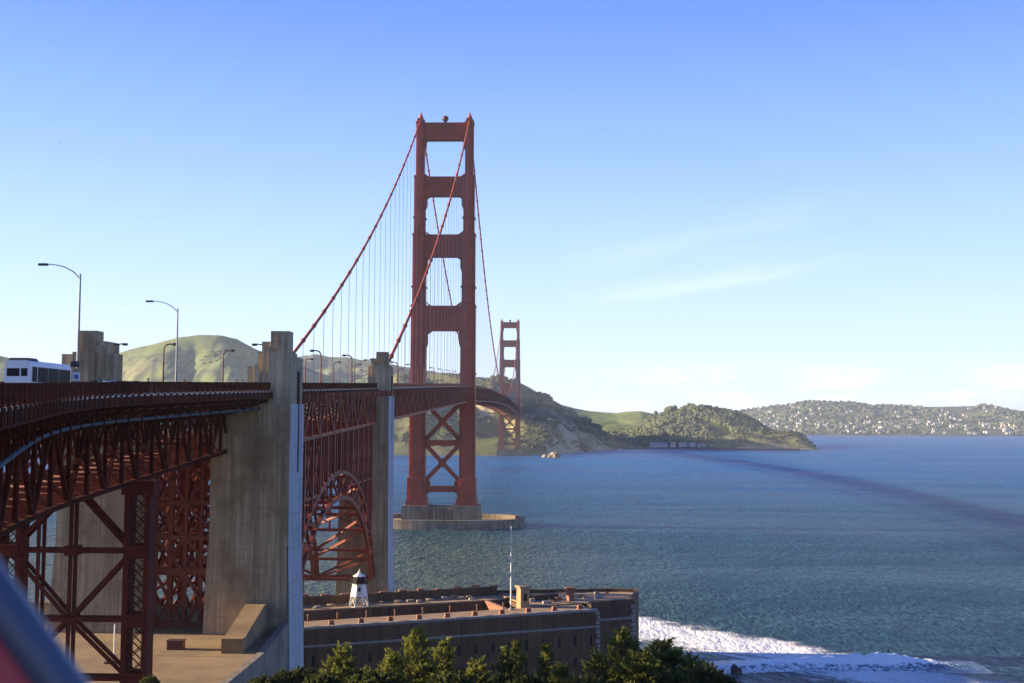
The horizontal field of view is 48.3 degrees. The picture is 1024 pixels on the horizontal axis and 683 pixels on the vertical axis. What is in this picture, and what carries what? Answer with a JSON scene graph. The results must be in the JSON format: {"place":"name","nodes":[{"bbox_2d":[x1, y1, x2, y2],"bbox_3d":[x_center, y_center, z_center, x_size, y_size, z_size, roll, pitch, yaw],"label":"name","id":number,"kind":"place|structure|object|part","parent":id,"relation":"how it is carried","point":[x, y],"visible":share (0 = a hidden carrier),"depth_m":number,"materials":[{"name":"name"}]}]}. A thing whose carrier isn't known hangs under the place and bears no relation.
{"place":"outdoors","nodes":[
{"label":"outdoors","id":0,"kind":"place"},
{"bbox_2d":[57,627,270,682],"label":"pavement","id":1,"kind":"structure","parent":0,"point":[200,658],"depth_m":154.07,"materials":[{"name":"beige concrete"}]},
{"bbox_2d":[113,624,115,654],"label":"white post","id":2,"kind":"object","parent":1,"relation":"on","point":[114,640],"visible":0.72,"depth_m":154.79,"materials":[{"name":"metal"}]},
{"bbox_2d":[166,639,186,649],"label":"utility box","id":3,"kind":"object","parent":1,"relation":"on","point":[175,644],"visible":1,"depth_m":158.27,"materials":[{"name":"paint"}]},
{"bbox_2d":[221,604,266,653],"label":"concrete ramp","id":4,"kind":"structure","parent":1,"relation":"on","point":[246,631],"depth_m":161.47,"materials":[{"name":"beige concrete"}]},
{"bbox_2d":[0,335,347,441],"bbox_3d":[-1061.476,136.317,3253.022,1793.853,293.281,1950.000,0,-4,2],"label":"hill","id":5,"kind":"structure","parent":0,"point":[143,363],"depth_m":3029.99,"materials":[{"name":"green plant"}]},
{"bbox_2d":[0,344,256,427],"bbox_3d":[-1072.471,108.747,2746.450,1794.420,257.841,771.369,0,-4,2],"label":"forest","id":6,"kind":"object","parent":5,"relation":"on","point":[205,356],"visible":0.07,"depth_m":3032.03,"materials":[{"name":"green plant"}]},
{"bbox_2d":[300,354,435,382],"bbox_3d":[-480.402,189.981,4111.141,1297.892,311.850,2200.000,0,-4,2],"label":"hill","id":7,"kind":"structure","parent":0,"point":[327,368],"depth_m":4231.98,"materials":[{"name":"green plant"}]},
{"bbox_2d":[298,355,432,378],"bbox_3d":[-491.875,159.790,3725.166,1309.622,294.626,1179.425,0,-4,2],"label":"forest","id":8,"kind":"object","parent":7,"relation":"on","point":[356,366],"visible":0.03,"depth_m":4192.00,"materials":[{"name":"green plant"}]},
{"bbox_2d":[314,372,621,455],"bbox_3d":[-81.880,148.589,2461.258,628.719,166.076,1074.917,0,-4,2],"label":"hill","id":9,"kind":"structure","parent":0,"point":[487,445],"depth_m":2179.68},
{"bbox_2d":[399,373,621,447],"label":"forest","id":10,"kind":"object","parent":9,"relation":"on","point":[544,430],"visible":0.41,"depth_m":2191.64,"materials":[{"name":"green plant"}]},
{"bbox_2d":[483,375,622,442],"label":"forest","id":11,"kind":"object","parent":9,"relation":"on","point":[585,424],"visible":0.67,"depth_m":2392.66,"materials":[{"name":"green plant"}]},
{"bbox_2d":[0,0,1023,413],"label":"sky","id":12,"kind":"structure","parent":0,"point":[738,205],"materials":[{"name":"blue"}]},
{"bbox_2d":[3,435,1023,682],"bbox_3d":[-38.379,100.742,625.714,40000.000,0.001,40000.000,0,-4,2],"label":"water","id":13,"kind":"structure","parent":0,"point":[835,545],"depth_m":528.27,"materials":[{"name":"blue liquid"}]},
{"bbox_2d":[0,113,524,682],"bbox_3d":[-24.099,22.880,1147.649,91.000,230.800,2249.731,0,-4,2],"label":"suspension bridge","id":14,"kind":"structure","parent":13,"relation":"in","point":[112,453],"depth_m":172.53,"materials":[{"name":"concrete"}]},
{"bbox_2d":[4,358,70,382],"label":"bus","id":15,"kind":"object","parent":14,"relation":"on","point":[25,370],"visible":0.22,"depth_m":106.74,"materials":[{"name":"white metal"}]},
{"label":"rear window","id":16,"kind":"part","parent":15,"relation":"part of","materials":[{"name":"black glass"}]},
{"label":"side window","id":17,"kind":"part","parent":15,"relation":"part of","materials":[{"name":"black glass"}]},
{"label":"side window","id":18,"kind":"part","parent":15,"relation":"part of","materials":[{"name":"black glass"}]},
{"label":"side window","id":19,"kind":"part","parent":15,"relation":"part of","materials":[{"name":"black glass"}]},
{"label":"side window","id":20,"kind":"part","parent":15,"relation":"part of","materials":[{"name":"black glass"}]},
{"bbox_2d":[38,263,80,396],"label":"street lamp","id":21,"kind":"object","parent":14,"relation":"on","point":[78,327],"visible":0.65,"depth_m":111.86,"materials":[{"name":"black metal"}]},
{"bbox_2d":[70,361,79,366],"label":"signal box","id":22,"kind":"object","parent":21,"relation":"attached to","point":[75,363],"visible":1,"depth_m":111.19,"materials":[{"name":"black metal"}]},
{"bbox_2d":[72,372,79,380],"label":"road sign","id":23,"kind":"object","parent":21,"relation":"attached to","point":[76,376],"visible":1,"depth_m":111.25,"materials":[{"name":"blue metal"}]},
{"bbox_2d":[146,300,178,392],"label":"street lamp","id":24,"kind":"object","parent":14,"relation":"on","point":[176,361],"visible":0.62,"depth_m":148.68,"materials":[{"name":"black metal"}]},
{"bbox_2d":[162,343,175,381],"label":"street lamp","id":25,"kind":"object","parent":14,"relation":"on","point":[173,344],"visible":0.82,"depth_m":195.78,"materials":[{"name":"metal"}]},
{"bbox_2d":[222,349,234,381],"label":"street lamp","id":26,"kind":"object","parent":14,"relation":"on","point":[232,350],"visible":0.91,"depth_m":232.29,"materials":[{"name":"metal"}]},
{"bbox_2d":[304,358,313,382],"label":"street lamp","id":27,"kind":"object","parent":14,"relation":"on","point":[305,370],"visible":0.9,"depth_m":312.70,"materials":[{"name":"metal"}]},
{"bbox_2d":[310,350,321,382],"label":"street lamp","id":28,"kind":"object","parent":14,"relation":"on","point":[320,364],"visible":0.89,"depth_m":231.78,"materials":[{"name":"metal"}]},
{"bbox_2d":[342,354,351,388],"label":"street lamp","id":29,"kind":"object","parent":14,"relation":"on","point":[351,366],"visible":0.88,"depth_m":269.24,"materials":[{"name":"metal"}]},
{"bbox_2d":[547,452,560,457],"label":"sea rock","id":30,"kind":"object","parent":13,"relation":"in","point":[554,455],"visible":0.94,"depth_m":1829.31,"materials":[{"name":"beige stone"}]},
{"bbox_2d":[579,445,588,451],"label":"sea rock","id":31,"kind":"object","parent":13,"relation":"in","point":[584,448],"visible":0.75,"depth_m":2217.32,"materials":[{"name":"grey stone"}]},
{"bbox_2d":[731,664,741,673],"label":"sea rock","id":32,"kind":"object","parent":13,"relation":"in","point":[735,669],"visible":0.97,"depth_m":259.25,"materials":[{"name":"grey stone"}]},
{"bbox_2d":[690,448,799,449],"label":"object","id":33,"kind":"object","parent":13,"relation":"in","point":[741,449],"visible":0.86,"depth_m":2424.49,"materials":[{"name":"stone"}]},
{"bbox_2d":[563,405,652,446],"bbox_3d":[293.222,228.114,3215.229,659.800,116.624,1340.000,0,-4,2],"label":"hill","id":34,"kind":"structure","parent":0,"point":[620,422],"depth_m":3151.73,"materials":[{"name":"green plant"}]},
{"bbox_2d":[607,430,641,446],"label":"forest","id":35,"kind":"object","parent":34,"relation":"on","point":[626,442],"visible":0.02,"depth_m":2691.48,"materials":[{"name":"green plant"}]},
{"bbox_2d":[621,447,689,448],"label":"shore","id":36,"kind":"structure","parent":0,"point":[658,447],"depth_m":2493.85,"materials":[{"name":"stone"}]},
{"bbox_2d":[650,442,659,446],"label":"house","id":37,"kind":"structure","parent":36,"relation":"on","point":[654,444],"depth_m":2508.56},
{"bbox_2d":[635,409,730,447],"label":"hill","id":38,"kind":"structure","parent":0,"point":[720,429],"depth_m":2649.07,"materials":[{"name":"green plant"}]},
{"bbox_2d":[660,442,667,446],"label":"house","id":39,"kind":"structure","parent":38,"relation":"on","point":[663,444],"depth_m":2507.93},
{"bbox_2d":[670,441,675,446],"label":"house","id":40,"kind":"structure","parent":38,"relation":"on","point":[672,443],"depth_m":2506.95,"materials":[{"name":"white"}]},
{"bbox_2d":[679,442,686,446],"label":"house","id":41,"kind":"structure","parent":38,"relation":"on","point":[682,444],"depth_m":2501.70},
{"bbox_2d":[626,403,774,445],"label":"forest","id":42,"kind":"object","parent":38,"relation":"on","point":[686,427],"visible":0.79,"depth_m":2690.45,"materials":[{"name":"green plant"}]},
{"bbox_2d":[692,431,818,449],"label":"hill","id":43,"kind":"structure","parent":0,"point":[763,443],"depth_m":2476.61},
{"bbox_2d":[694,430,816,447],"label":"forest","id":44,"kind":"object","parent":43,"relation":"on","point":[762,432],"visible":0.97,"depth_m":2497.51,"materials":[{"name":"green plant"}]},
{"bbox_2d":[706,652,994,673],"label":"breaking water","id":45,"kind":"structure","parent":0,"point":[876,661],"depth_m":266.30,"materials":[{"name":"white liquid"}]},
{"bbox_2d":[741,401,1023,435],"bbox_3d":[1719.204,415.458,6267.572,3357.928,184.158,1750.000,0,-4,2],"label":"hill","id":46,"kind":"structure","parent":0,"point":[960,411],"depth_m":5871.92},
{"bbox_2d":[739,400,1023,435],"bbox_3d":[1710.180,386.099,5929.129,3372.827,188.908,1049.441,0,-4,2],"label":"forest","id":47,"kind":"object","parent":46,"relation":"on","point":[889,428],"visible":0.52,"depth_m":5931.06,"materials":[{"name":"green plant"}]},
{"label":"ground","id":48,"kind":"structure","parent":0,"visible":0},
{"bbox_2d":[0,559,89,682],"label":"handrail","id":49,"kind":"object","parent":48,"relation":"on","point":[33,649],"depth_m":0.74,"materials":[{"name":"metal"}]},
{"bbox_2d":[31,601,203,623],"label":"parapet wall","id":50,"kind":"structure","parent":48,"relation":"on","point":[159,608],"depth_m":176.96,"materials":[{"name":"concrete"}]},
{"bbox_2d":[139,674,159,682],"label":"shrub","id":51,"kind":"object","parent":48,"relation":"on","point":[151,679],"visible":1,"depth_m":118.53,"materials":[{"name":"green plant"}]},
{"bbox_2d":[246,673,276,682],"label":"shrub","id":52,"kind":"object","parent":48,"relation":"on","point":[263,679],"visible":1,"depth_m":116.59,"materials":[{"name":"green plant"}]},
{"bbox_2d":[220,609,303,682],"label":"retaining wall","id":53,"kind":"structure","parent":48,"relation":"on","point":[269,658],"depth_m":158.93,"materials":[{"name":"concrete"}]},
{"bbox_2d":[271,668,300,682],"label":"shrub","id":54,"kind":"object","parent":48,"relation":"on","point":[279,677],"visible":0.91,"depth_m":117.84,"materials":[{"name":"green plant"}]},
{"bbox_2d":[285,665,318,682],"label":"shrub","id":55,"kind":"object","parent":48,"relation":"on","point":[305,673],"visible":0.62,"depth_m":118.97,"materials":[{"name":"green plant"}]},
{"bbox_2d":[301,671,342,682],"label":"shrub","id":56,"kind":"object","parent":48,"relation":"on","point":[323,676],"visible":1,"depth_m":110.25,"materials":[{"name":"green plant"}]},
{"bbox_2d":[319,640,367,682],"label":"cypress tree","id":57,"kind":"object","parent":48,"relation":"on","point":[347,670],"visible":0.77,"depth_m":116.22,"materials":[{"name":"green plant"}]},
{"bbox_2d":[345,666,395,682],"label":"shrub","id":58,"kind":"object","parent":48,"relation":"on","point":[369,676],"visible":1,"depth_m":104.31,"materials":[{"name":"green plant"}]},
{"bbox_2d":[375,648,413,682],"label":"cypress tree","id":59,"kind":"object","parent":48,"relation":"on","point":[389,667],"visible":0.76,"depth_m":106.28,"materials":[{"name":"green plant"}]},
{"bbox_2d":[157,584,638,681],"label":"fort","id":60,"kind":"structure","parent":48,"relation":"on","point":[573,625],"depth_m":245.00,"materials":[{"name":"brick"}]},
{"bbox_2d":[349,568,368,607],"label":"lighthouse","id":61,"kind":"object","parent":60,"relation":"on","point":[359,583],"visible":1,"depth_m":251.37,"materials":[{"name":"white paint"}]},
{"bbox_2d":[508,526,512,609],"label":"flagpole","id":62,"kind":"object","parent":60,"relation":"on","point":[510,608],"visible":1,"depth_m":248.65,"materials":[{"name":"white metal"}]},
{"bbox_2d":[392,623,446,682],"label":"cypress tree","id":63,"kind":"object","parent":48,"relation":"on","point":[417,662],"visible":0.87,"depth_m":109.92,"materials":[{"name":"green plant"}]},
{"bbox_2d":[429,636,465,677],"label":"cypress tree","id":64,"kind":"object","parent":48,"relation":"on","point":[442,649],"visible":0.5,"depth_m":113.97,"materials":[{"name":"green plant"}]},
{"bbox_2d":[426,670,473,682],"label":"shrub","id":65,"kind":"object","parent":48,"relation":"on","point":[443,677],"visible":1,"depth_m":102.02,"materials":[{"name":"green plant"}]},
{"bbox_2d":[464,655,498,682],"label":"cypress tree","id":66,"kind":"object","parent":48,"relation":"on","point":[479,673],"visible":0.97,"depth_m":107.64,"materials":[{"name":"green plant"}]},
{"bbox_2d":[489,646,515,682],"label":"cypress tree","id":67,"kind":"object","parent":48,"relation":"on","point":[503,661],"visible":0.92,"depth_m":113.89,"materials":[{"name":"green plant"}]},
{"bbox_2d":[497,639,529,680],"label":"cypress tree","id":68,"kind":"object","parent":48,"relation":"on","point":[516,653],"visible":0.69,"depth_m":114.84,"materials":[{"name":"green plant"}]},
{"bbox_2d":[503,671,553,682],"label":"shrub","id":69,"kind":"object","parent":48,"relation":"on","point":[531,678],"visible":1,"depth_m":101.85,"materials":[{"name":"green plant"}]},
{"bbox_2d":[535,642,557,680],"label":"cypress tree","id":70,"kind":"object","parent":48,"relation":"on","point":[546,656],"visible":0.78,"depth_m":113.83,"materials":[{"name":"green plant"}]},
{"bbox_2d":[548,660,578,682],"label":"cypress tree","id":71,"kind":"object","parent":48,"relation":"on","point":[559,671],"visible":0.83,"depth_m":105.77,"materials":[{"name":"green plant"}]},
{"bbox_2d":[561,669,603,682],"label":"shrub","id":72,"kind":"object","parent":48,"relation":"on","point":[592,678],"visible":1,"depth_m":100.03,"materials":[{"name":"green plant"}]},
{"bbox_2d":[567,645,620,682],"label":"cypress tree","id":73,"kind":"object","parent":48,"relation":"on","point":[597,657],"visible":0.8,"depth_m":105.64,"materials":[{"name":"green plant"}]},
{"bbox_2d":[595,626,657,678],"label":"cypress tree","id":74,"kind":"object","parent":48,"relation":"on","point":[622,637],"visible":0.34,"depth_m":109.64,"materials":[{"name":"green plant"}]},
{"bbox_2d":[610,649,674,682],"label":"cypress tree","id":75,"kind":"object","parent":48,"relation":"on","point":[628,669],"visible":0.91,"depth_m":103.57,"materials":[{"name":"green plant"}]},
{"bbox_2d":[637,636,688,673],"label":"cypress tree","id":76,"kind":"object","parent":48,"relation":"on","point":[665,648],"visible":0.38,"depth_m":111.25,"materials":[{"name":"green plant"}]},
{"bbox_2d":[646,665,697,682],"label":"shrub","id":77,"kind":"object","parent":48,"relation":"on","point":[669,676],"visible":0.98,"depth_m":101.72,"materials":[{"name":"green plant"}]},
{"bbox_2d":[666,651,709,673],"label":"cypress tree","id":78,"kind":"object","parent":48,"relation":"on","point":[684,662],"visible":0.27,"depth_m":109.49,"materials":[{"name":"green plant"}]},
{"bbox_2d":[683,661,726,682],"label":"shrub","id":79,"kind":"object","parent":48,"relation":"on","point":[698,673],"visible":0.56,"depth_m":105.43,"materials":[{"name":"green plant"}]},
{"bbox_2d":[700,669,740,682],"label":"shrub","id":80,"kind":"object","parent":48,"relation":"on","point":[725,679],"visible":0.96,"depth_m":103.56,"materials":[{"name":"green plant"}]}
]}

